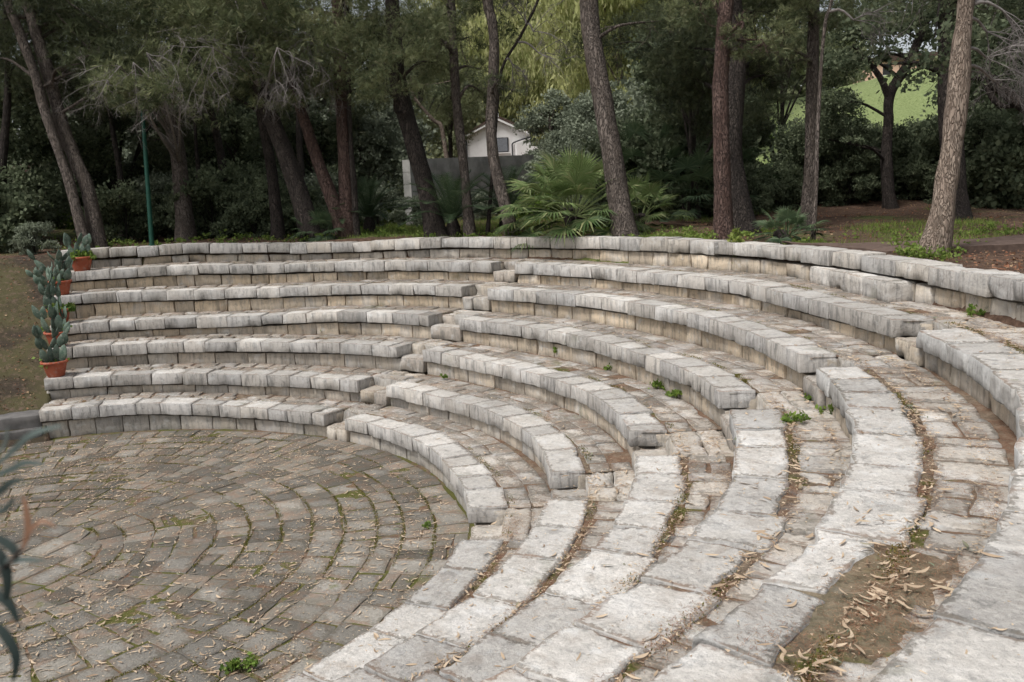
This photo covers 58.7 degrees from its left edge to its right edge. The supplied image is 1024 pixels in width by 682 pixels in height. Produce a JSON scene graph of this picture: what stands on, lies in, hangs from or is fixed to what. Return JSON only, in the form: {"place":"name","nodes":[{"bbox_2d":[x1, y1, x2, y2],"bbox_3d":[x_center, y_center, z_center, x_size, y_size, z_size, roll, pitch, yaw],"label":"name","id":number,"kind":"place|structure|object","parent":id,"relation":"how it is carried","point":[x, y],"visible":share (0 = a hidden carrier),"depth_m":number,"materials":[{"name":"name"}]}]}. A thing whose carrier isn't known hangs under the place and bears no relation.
{"place":"outdoors","nodes":[
{"label":"outdoors","id":0,"kind":"place"},
{"bbox_2d":[0,425,62,681],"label":"eucalyptus sapling","id":1,"kind":"object","parent":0,"point":[6,635],"visible":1,"depth_m":0.80,"materials":[{"name":"plant"}]},
{"bbox_2d":[0,428,474,681],"bbox_3d":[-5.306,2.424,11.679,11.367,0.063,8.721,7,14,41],"label":"paved floor","id":2,"kind":"structure","parent":0,"point":[183,559],"depth_m":10.78,"materials":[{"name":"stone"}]},
{"bbox_2d":[0,410,42,439],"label":"cast kerb","id":3,"kind":"structure","parent":2,"relation":"on","point":[26,422],"depth_m":15.88,"materials":[{"name":"grey concrete"}]},
{"bbox_2d":[39,392,365,437],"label":"stone seat row","id":4,"kind":"object","parent":2,"relation":"on","point":[123,412],"visible":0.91,"depth_m":16.21,"materials":[{"name":"stone"}]},
{"bbox_2d":[44,363,393,401],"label":"stone seat row","id":5,"kind":"object","parent":4,"relation":"on","point":[322,381],"visible":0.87,"depth_m":16.98,"materials":[{"name":"stone"}]},
{"bbox_2d":[31,321,70,377],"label":"potted cactus","id":6,"kind":"object","parent":5,"relation":"on","point":[54,361],"visible":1,"depth_m":16.84,"materials":[{"name":"plant"}]},
{"bbox_2d":[283,539,522,681],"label":"stone seat row","id":7,"kind":"object","parent":2,"relation":"on","point":[430,602],"visible":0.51,"depth_m":8.19,"materials":[{"name":"stone"}]},
{"bbox_2d":[332,500,623,681],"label":"stone seat row","id":8,"kind":"object","parent":7,"relation":"on","point":[535,558],"visible":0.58,"depth_m":7.55,"materials":[{"name":"stone"}]},
{"bbox_2d":[414,455,733,681],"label":"stone seat row","id":9,"kind":"object","parent":8,"relation":"on","point":[481,658],"visible":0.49,"depth_m":7.11,"materials":[{"name":"stone"}]},
{"bbox_2d":[481,409,851,681],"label":"stone seat row","id":10,"kind":"object","parent":9,"relation":"on","point":[552,657],"visible":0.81,"depth_m":5.96,"materials":[{"name":"stone"}]},
{"bbox_2d":[647,366,1016,681],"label":"stone seat row","id":11,"kind":"object","parent":10,"relation":"on","point":[709,659],"visible":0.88,"depth_m":5.22,"materials":[{"name":"stone"}]},
{"bbox_2d":[871,327,1023,681],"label":"stone seat row","id":12,"kind":"object","parent":11,"relation":"on","point":[947,639],"visible":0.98,"depth_m":3.75,"materials":[{"name":"stone"}]},
{"bbox_2d":[94,265,1022,681],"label":"pine needles","id":13,"kind":"object","parent":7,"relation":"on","point":[826,645],"visible":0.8,"depth_m":4.99,"materials":[{"name":"brown plant"}]},
{"bbox_2d":[345,406,553,526],"bbox_3d":[-0.881,1.742,13.162,1.648,0.498,5.898,-8,11,-26],"label":"stone seat row","id":14,"kind":"object","parent":2,"relation":"on","point":[471,487],"visible":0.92,"depth_m":12.71,"materials":[{"name":"stone"}]},
{"bbox_2d":[386,374,632,489],"bbox_3d":[-0.093,1.236,13.438,1.712,0.484,6.692,-8,11,-26],"label":"stone seat row","id":15,"kind":"object","parent":14,"relation":"on","point":[547,447],"visible":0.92,"depth_m":12.93,"materials":[{"name":"stone"}]},
{"bbox_2d":[422,341,724,457],"bbox_3d":[0.692,0.737,13.786,1.779,0.538,7.504,-8,11,-26],"label":"stone seat row","id":16,"kind":"object","parent":15,"relation":"on","point":[570,387],"visible":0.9,"depth_m":13.19,"materials":[{"name":"stone"}]},
{"bbox_2d":[459,312,803,427],"bbox_3d":[1.539,0.209,14.057,1.912,0.562,8.354,-8,11,-26],"label":"stone seat row","id":17,"kind":"object","parent":16,"relation":"on","point":[699,387],"visible":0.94,"depth_m":13.35,"materials":[{"name":"stone"}]},
{"bbox_2d":[487,283,896,388],"bbox_3d":[2.329,-0.310,14.347,2.144,0.533,9.457,-7,11,-25],"label":"stone seat row","id":18,"kind":"object","parent":17,"relation":"on","point":[775,350],"visible":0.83,"depth_m":13.46,"materials":[{"name":"stone"}]},
{"bbox_2d":[515,259,984,352],"bbox_3d":[3.124,-0.816,14.704,2.237,0.447,10.472,-7,11,-25],"label":"stone seat row","id":19,"kind":"object","parent":18,"relation":"on","point":[879,325],"visible":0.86,"depth_m":13.55,"materials":[{"name":"stone"}]},
{"bbox_2d":[0,257,1023,681],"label":"leaf litter","id":20,"kind":"object","parent":2,"relation":"on","point":[878,592],"visible":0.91,"depth_m":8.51,"materials":[{"name":"brown plant"}]},
{"bbox_2d":[0,259,1023,681],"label":"moss","id":21,"kind":"object","parent":2,"relation":"on","point":[746,381],"visible":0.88,"depth_m":10.80,"materials":[{"name":"green plant"}]},
{"bbox_2d":[0,68,1023,446],"bbox_3d":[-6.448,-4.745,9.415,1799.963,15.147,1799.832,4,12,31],"label":"ground","id":22,"kind":"structure","parent":0,"point":[18,286],"depth_m":19.89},
{"bbox_2d":[0,160,55,252],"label":"shrub","id":23,"kind":"object","parent":22,"relation":"on","point":[17,208],"visible":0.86,"depth_m":22.92,"materials":[{"name":"green plant"}]},
{"bbox_2d":[5,220,64,254],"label":"shrub","id":24,"kind":"object","parent":22,"relation":"on","point":[25,241],"visible":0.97,"depth_m":21.38,"materials":[{"name":"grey plant"}]},
{"bbox_2d":[0,64,94,227],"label":"evergreen tree","id":25,"kind":"object","parent":22,"relation":"on","point":[29,141],"visible":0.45,"depth_m":26.16,"materials":[{"name":"green plant"}]},
{"bbox_2d":[0,0,117,216],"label":"pine tree","id":26,"kind":"object","parent":22,"relation":"on","point":[5,133],"visible":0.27,"depth_m":23.97,"materials":[{"name":"green plant"}]},
{"bbox_2d":[0,0,137,247],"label":"pine tree","id":27,"kind":"object","parent":22,"relation":"on","point":[16,26],"visible":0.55,"depth_m":21.80,"materials":[{"name":"green plant"}]},
{"bbox_2d":[0,0,208,247],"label":"pine tree","id":28,"kind":"object","parent":22,"relation":"on","point":[49,70],"visible":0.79,"depth_m":22.06,"materials":[{"name":"green plant"}]},
{"bbox_2d":[48,90,171,226],"bbox_3d":[-13.198,-5.980,30.127,3.544,5.002,4.134,3,12,27],"label":"evergreen tree","id":29,"kind":"object","parent":22,"relation":"on","point":[99,146],"visible":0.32,"depth_m":28.91,"materials":[{"name":"green plant"}]},
{"bbox_2d":[2,0,219,187],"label":"pine tree","id":30,"kind":"object","parent":22,"relation":"on","point":[160,147],"visible":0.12,"depth_m":28.83,"materials":[{"name":"green plant"}]},
{"bbox_2d":[73,179,161,242],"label":"shrub","id":31,"kind":"object","parent":22,"relation":"on","point":[133,225],"visible":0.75,"depth_m":25.10,"materials":[{"name":"green plant"}]},
{"bbox_2d":[15,0,275,241],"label":"pine tree","id":32,"kind":"object","parent":22,"relation":"on","point":[185,225],"visible":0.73,"depth_m":20.51,"materials":[{"name":"green plant"}]},
{"bbox_2d":[27,9,282,234],"bbox_3d":[-10.569,-6.428,27.218,9.404,7.004,5.666,4,12,31],"label":"pine tree","id":33,"kind":"object","parent":22,"relation":"on","point":[220,152],"visible":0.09,"depth_m":26.88,"materials":[{"name":"green plant"}]},
{"bbox_2d":[155,167,244,239],"bbox_3d":[-8.478,-3.678,25.692,2.224,2.439,2.724,6,14,41],"label":"shrub","id":34,"kind":"object","parent":22,"relation":"on","point":[207,181],"visible":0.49,"depth_m":25.40,"materials":[{"name":"green plant"}]},
{"bbox_2d":[76,0,325,241],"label":"pine tree","id":35,"kind":"object","parent":22,"relation":"on","point":[300,198],"visible":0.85,"depth_m":21.09,"materials":[{"name":"green plant"}]},
{"bbox_2d":[125,0,312,239],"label":"pine tree","id":36,"kind":"object","parent":22,"relation":"on","point":[277,221],"visible":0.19,"depth_m":23.81,"materials":[{"name":"green plant"}]},
{"bbox_2d":[193,157,265,233],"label":"shrub","id":37,"kind":"object","parent":22,"relation":"on","point":[231,171],"visible":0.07,"depth_m":26.48,"materials":[{"name":"green plant"}]},
{"bbox_2d":[184,95,287,231],"bbox_3d":[-8.655,-5.473,29.010,3.190,4.502,3.720,-12,14,-42],"label":"evergreen tree","id":38,"kind":"object","parent":22,"relation":"on","point":[241,144],"visible":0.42,"depth_m":28.81,"materials":[{"name":"green plant"}]},
{"bbox_2d":[52,333,429,370],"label":"stone seat row","id":39,"kind":"object","parent":22,"relation":"on","point":[386,352],"visible":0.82,"depth_m":17.82,"materials":[{"name":"stone"}]},
{"bbox_2d":[50,305,460,341],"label":"stone seat row","id":40,"kind":"object","parent":39,"relation":"on","point":[416,321],"visible":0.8,"depth_m":18.61,"materials":[{"name":"stone"}]},
{"bbox_2d":[25,261,75,322],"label":"potted cactus","id":41,"kind":"object","parent":40,"relation":"on","point":[49,291],"visible":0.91,"depth_m":18.27,"materials":[{"name":"plant"}]},
{"bbox_2d":[54,279,491,318],"bbox_3d":[-5.180,-0.940,19.640,9.756,0.581,2.210,-1,10,7],"label":"stone seat row","id":42,"kind":"object","parent":40,"relation":"on","point":[441,293],"visible":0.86,"depth_m":19.49,"materials":[{"name":"stone"}]},
{"bbox_2d":[65,257,514,290],"bbox_3d":[-5.071,-1.529,20.459,10.674,0.543,2.254,-1,10,7],"label":"stone seat row","id":43,"kind":"object","parent":42,"relation":"on","point":[190,274],"visible":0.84,"depth_m":20.40,"materials":[{"name":"stone"}]},
{"bbox_2d":[208,174,289,238],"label":"shrub","id":44,"kind":"object","parent":22,"relation":"on","point":[244,220],"visible":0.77,"depth_m":24.84,"materials":[{"name":"green plant"}]},
{"bbox_2d":[91,0,409,238],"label":"pine tree","id":45,"kind":"object","parent":22,"relation":"on","point":[327,186],"visible":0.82,"depth_m":21.59,"materials":[{"name":"green plant"}]},
{"bbox_2d":[216,0,414,177],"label":"pine tree","id":46,"kind":"object","parent":22,"relation":"on","point":[299,149],"visible":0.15,"depth_m":30.54,"materials":[{"name":"green plant"}]},
{"bbox_2d":[212,0,438,236],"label":"pine tree","id":47,"kind":"object","parent":22,"relation":"on","point":[354,196],"visible":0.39,"depth_m":22.05,"materials":[{"name":"green plant"}]},
{"bbox_2d":[274,105,377,223],"bbox_3d":[-6.575,-6.078,32.031,3.720,4.502,3.190,5,13,37],"label":"evergreen tree","id":48,"kind":"object","parent":22,"relation":"on","point":[327,142],"visible":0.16,"depth_m":31.80,"materials":[{"name":"green plant"}]},
{"bbox_2d":[226,0,499,236],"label":"pine tree","id":49,"kind":"object","parent":22,"relation":"on","point":[344,181],"visible":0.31,"depth_m":22.07,"materials":[{"name":"green plant"}]},
{"bbox_2d":[306,98,431,218],"bbox_3d":[-4.864,-6.420,32.925,4.548,4.909,4.128,2,11,25],"label":"olive tree","id":50,"kind":"object","parent":22,"relation":"on","point":[388,152],"visible":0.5,"depth_m":32.33,"materials":[{"name":"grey plant"}]},
{"bbox_2d":[319,174,418,232],"bbox_3d":[-3.841,-3.646,24.396,2.553,1.680,2.905,4,12,31],"label":"cycad","id":51,"kind":"object","parent":22,"relation":"on","point":[367,203],"visible":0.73,"depth_m":24.37,"materials":[{"name":"green plant"}]},
{"bbox_2d":[349,37,484,157],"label":"pine tree","id":52,"kind":"object","parent":22,"relation":"on","point":[431,117],"visible":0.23,"depth_m":43.05,"materials":[{"name":"green plant"}]},
{"bbox_2d":[317,0,537,236],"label":"pine tree","id":53,"kind":"object","parent":22,"relation":"on","point":[397,55],"visible":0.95,"depth_m":20.53,"materials":[{"name":"green plant"}]},
{"bbox_2d":[327,259,540,441],"bbox_3d":[-1.229,-0.027,17.254,0.818,2.525,5.852,5,13,37],"label":"stone stairway","id":54,"kind":"object","parent":22,"relation":"on","point":[447,329],"visible":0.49,"depth_m":16.86,"materials":[{"name":"stone"}]},
{"bbox_2d":[375,0,506,154],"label":"pine tree","id":55,"kind":"object","parent":22,"relation":"on","point":[433,112],"visible":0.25,"depth_m":49.20,"materials":[{"name":"green plant"}]},
{"bbox_2d":[403,3,485,157],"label":"pine tree","id":56,"kind":"object","parent":22,"relation":"on","point":[450,142],"visible":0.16,"depth_m":57.29,"materials":[{"name":"green plant"}]},
{"bbox_2d":[404,0,488,236],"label":"pine tree","id":57,"kind":"object","parent":22,"relation":"on","point":[469,226],"visible":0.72,"depth_m":21.10,"materials":[{"name":"green plant"}]},
{"bbox_2d":[398,169,505,236],"bbox_3d":[-1.492,-3.204,21.496,2.806,1.690,2.863,4,12,31],"label":"cycad","id":58,"kind":"object","parent":22,"relation":"on","point":[451,213],"visible":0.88,"depth_m":21.25,"materials":[{"name":"green plant"}]},
{"bbox_2d":[402,155,533,224],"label":"concrete wall","id":59,"kind":"structure","parent":22,"relation":"on","point":[476,165],"depth_m":33.08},
{"bbox_2d":[10,11,937,164],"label":"distant wood","id":60,"kind":"object","parent":22,"relation":"on","point":[435,153],"visible":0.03,"depth_m":84.39,"materials":[{"name":"green plant"}]},
{"bbox_2d":[466,114,540,156],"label":"white house","id":61,"kind":"structure","parent":22,"relation":"on","point":[509,142],"depth_m":69.69,"materials":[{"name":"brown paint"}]},
{"bbox_2d":[479,0,530,235],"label":"pine tree","id":62,"kind":"object","parent":22,"relation":"on","point":[493,77],"visible":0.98,"depth_m":20.54,"materials":[{"name":"brown plant"}]},
{"bbox_2d":[0,198,1023,409],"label":"forest debris","id":63,"kind":"object","parent":22,"relation":"on","point":[1006,265],"visible":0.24,"depth_m":19.08,"materials":[{"name":"brown plant"}]},
{"bbox_2d":[456,0,569,142],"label":"eucalyptus tree","id":64,"kind":"object","parent":22,"relation":"on","point":[517,102],"visible":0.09,"depth_m":82.08,"materials":[{"name":"green plant"}]},
{"bbox_2d":[38,217,1023,261],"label":"ground weeds","id":65,"kind":"object","parent":22,"relation":"on","point":[914,247],"visible":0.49,"depth_m":17.85,"materials":[{"name":"green plant"}]},
{"bbox_2d":[485,0,578,234],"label":"pine tree","id":66,"kind":"object","parent":22,"relation":"on","point":[488,221],"visible":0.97,"depth_m":21.47,"materials":[{"name":"green plant"}]},
{"bbox_2d":[510,87,572,151],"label":"olive tree","id":67,"kind":"object","parent":22,"relation":"on","point":[533,119],"visible":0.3,"depth_m":43.42,"materials":[{"name":"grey plant"}]},
{"bbox_2d":[61,235,1023,321],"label":"parapet wall","id":68,"kind":"structure","parent":22,"relation":"on","point":[954,285],"depth_m":16.03,"materials":[{"name":"stone"}]},
{"bbox_2d":[501,0,635,145],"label":"eucalyptus tree","id":69,"kind":"object","parent":22,"relation":"on","point":[532,66],"visible":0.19,"depth_m":57.87,"materials":[{"name":"green plant"}]},
{"bbox_2d":[491,145,654,254],"bbox_3d":[1.326,-3.126,19.716,3.732,2.324,3.729,4,12,31],"label":"fan palm","id":70,"kind":"object","parent":22,"relation":"on","point":[560,177],"visible":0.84,"depth_m":19.27,"materials":[{"name":"green plant"}]},
{"bbox_2d":[520,0,658,109],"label":"eucalyptus tree","id":71,"kind":"object","parent":22,"relation":"on","point":[561,9],"visible":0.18,"depth_m":43.78,"materials":[{"name":"green plant"}]},
{"bbox_2d":[551,80,628,136],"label":"olive tree","id":72,"kind":"object","parent":22,"relation":"on","point":[581,109],"visible":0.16,"depth_m":36.83,"materials":[{"name":"green plant"}]},
{"bbox_2d":[580,0,701,236],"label":"pine tree","id":73,"kind":"object","parent":22,"relation":"on","point":[618,199],"visible":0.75,"depth_m":18.67,"materials":[{"name":"grey plant"}]},
{"bbox_2d":[579,119,711,221],"bbox_3d":[3.727,-4.524,24.738,4.839,3.207,4.735,4,12,31],"label":"shrub","id":74,"kind":"object","parent":22,"relation":"on","point":[630,153],"visible":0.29,"depth_m":23.95,"materials":[{"name":"green plant"}]},
{"bbox_2d":[580,117,711,219],"bbox_3d":[3.409,-4.476,24.954,3.058,3.354,3.745,-8,12,-28],"label":"shrub","id":75,"kind":"object","parent":22,"relation":"on","point":[662,148],"visible":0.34,"depth_m":24.21,"materials":[{"name":"green plant"}]},
{"bbox_2d":[600,172,694,229],"bbox_3d":[3.014,-3.161,21.432,2.379,1.746,2.307,-9,12,-34],"label":"fan palm","id":76,"kind":"object","parent":22,"relation":"on","point":[646,193],"visible":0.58,"depth_m":21.06,"materials":[{"name":"green plant"}]},
{"bbox_2d":[545,0,799,217],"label":"pine tree","id":77,"kind":"object","parent":22,"relation":"on","point":[750,116],"visible":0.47,"depth_m":23.63,"materials":[{"name":"green plant"}]},
{"bbox_2d":[595,19,760,180],"bbox_3d":[4.519,-6.457,26.751,4.253,6.002,4.961,-10,13,-37],"label":"evergreen tree","id":78,"kind":"object","parent":22,"relation":"on","point":[640,76],"visible":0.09,"depth_m":26.06,"materials":[{"name":"green plant"}]},
{"bbox_2d":[342,158,1023,243],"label":"grass","id":79,"kind":"structure","parent":22,"relation":"on","point":[391,228],"depth_m":18.58,"materials":[{"name":"green plant"}]},
{"bbox_2d":[632,143,764,221],"bbox_3d":[4.483,-4.065,24.088,3.578,2.456,3.647,8,14,44],"label":"shrub","id":80,"kind":"object","parent":22,"relation":"on","point":[702,170],"visible":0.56,"depth_m":23.30,"materials":[{"name":"green plant"}]},
{"bbox_2d":[622,0,813,233],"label":"evergreen tree","id":81,"kind":"object","parent":22,"relation":"on","point":[691,76],"visible":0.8,"depth_m":19.57,"materials":[{"name":"green plant"}]},
{"bbox_2d":[652,0,806,239],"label":"pine tree","id":82,"kind":"object","parent":22,"relation":"on","point":[726,33],"visible":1,"depth_m":16.77,"materials":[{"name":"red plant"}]},
{"bbox_2d":[470,318,1016,540],"bbox_3d":[2.339,1.133,9.996,5.840,2.546,1.051,-3,10,-1],"label":"stone stairway","id":83,"kind":"object","parent":22,"relation":"on","point":[909,352],"visible":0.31,"depth_m":9.94,"materials":[{"name":"stone"}]},
{"bbox_2d":[743,161,790,214],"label":"shrub","id":84,"kind":"object","parent":22,"relation":"on","point":[770,191],"visible":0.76,"depth_m":24.78,"materials":[{"name":"green plant"}]},
{"bbox_2d":[752,161,803,209],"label":"shrub","id":85,"kind":"object","parent":22,"relation":"on","point":[795,185],"visible":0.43,"depth_m":25.81,"materials":[{"name":"green plant"}]},
{"bbox_2d":[749,204,830,243],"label":"fan palm","id":86,"kind":"object","parent":22,"relation":"on","point":[797,218],"visible":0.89,"depth_m":15.55,"materials":[{"name":"green plant"}]},
{"bbox_2d":[763,118,832,205],"bbox_3d":[8.265,-5.219,26.980,1.985,2.801,2.315,-9,12,-34],"label":"bush","id":87,"kind":"object","parent":22,"relation":"on","point":[798,150],"visible":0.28,"depth_m":26.61,"materials":[{"name":"green plant"}]},
{"bbox_2d":[701,0,909,229],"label":"pine tree","id":88,"kind":"object","parent":22,"relation":"on","point":[814,14],"visible":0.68,"depth_m":19.38,"materials":[{"name":"green plant"}]},
{"bbox_2d":[742,0,876,163],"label":"pine tree","id":89,"kind":"object","parent":22,"relation":"on","point":[789,97],"visible":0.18,"depth_m":32.10,"materials":[{"name":"green plant"}]},
{"bbox_2d":[773,109,903,203],"bbox_3d":[9.492,-5.206,26.879,3.745,3.354,3.058,4,12,31],"label":"shrub","id":90,"kind":"object","parent":22,"relation":"on","point":[878,196],"visible":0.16,"depth_m":26.37,"materials":[{"name":"green plant"}]},
{"bbox_2d":[818,124,880,206],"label":"bush","id":91,"kind":"object","parent":22,"relation":"on","point":[857,157],"visible":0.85,"depth_m":25.68,"materials":[{"name":"green plant"}]},
{"bbox_2d":[810,0,909,239],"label":"pine tree","id":92,"kind":"object","parent":22,"relation":"on","point":[816,181],"visible":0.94,"depth_m":15.48,"materials":[{"name":"grey wood"}]},
{"bbox_2d":[779,0,1019,208],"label":"evergreen tree","id":93,"kind":"object","parent":22,"relation":"on","point":[889,199],"visible":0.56,"depth_m":24.87,"materials":[{"name":"green plant"}]},
{"bbox_2d":[874,135,934,199],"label":"shrub","id":94,"kind":"object","parent":22,"relation":"on","point":[899,170],"visible":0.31,"depth_m":26.64,"materials":[{"name":"green plant"}]},
{"bbox_2d":[824,0,1023,219],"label":"evergreen tree","id":95,"kind":"object","parent":22,"relation":"on","point":[944,32],"visible":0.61,"depth_m":18.48,"materials":[{"name":"green plant"}]},
{"bbox_2d":[831,0,1023,257],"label":"pine tree","id":96,"kind":"object","parent":22,"relation":"on","point":[939,229],"visible":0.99,"depth_m":12.51,"materials":[{"name":"brown plant"}]},
{"bbox_2d":[900,118,968,203],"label":"shrub","id":97,"kind":"object","parent":22,"relation":"on","point":[915,171],"visible":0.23,"depth_m":25.84,"materials":[{"name":"green plant"}]},
{"bbox_2d":[897,98,1004,198],"bbox_3d":[13.154,-5.143,25.879,3.745,3.354,3.058,-4,10,-7],"label":"shrub","id":98,"kind":"object","parent":22,"relation":"on","point":[925,142],"visible":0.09,"depth_m":25.80,"materials":[{"name":"green plant"}]},
{"bbox_2d":[909,0,1023,133],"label":"evergreen tree","id":99,"kind":"object","parent":22,"relation":"on","point":[974,87],"visible":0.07,"depth_m":26.37,"materials":[{"name":"green plant"}]},
{"bbox_2d":[937,105,1016,205],"bbox_3d":[12.291,-4.734,23.860,1.985,2.801,2.315,1,11,17],"label":"bush","id":100,"kind":"object","parent":22,"relation":"on","point":[975,124],"visible":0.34,"depth_m":23.56,"materials":[{"name":"green plant"}]},
{"bbox_2d":[964,109,1023,208],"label":"shrub","id":101,"kind":"object","parent":22,"relation":"on","point":[993,191],"visible":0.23,"depth_m":23.29,"materials":[{"name":"green plant"}]},
{"bbox_2d":[966,111,1023,208],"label":"shrub","id":102,"kind":"object","parent":22,"relation":"on","point":[1003,161],"visible":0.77,"depth_m":22.33,"materials":[{"name":"green plant"}]},
{"bbox_2d":[782,235,1023,253],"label":"path","id":103,"kind":"structure","parent":0,"point":[1005,244],"depth_m":13.39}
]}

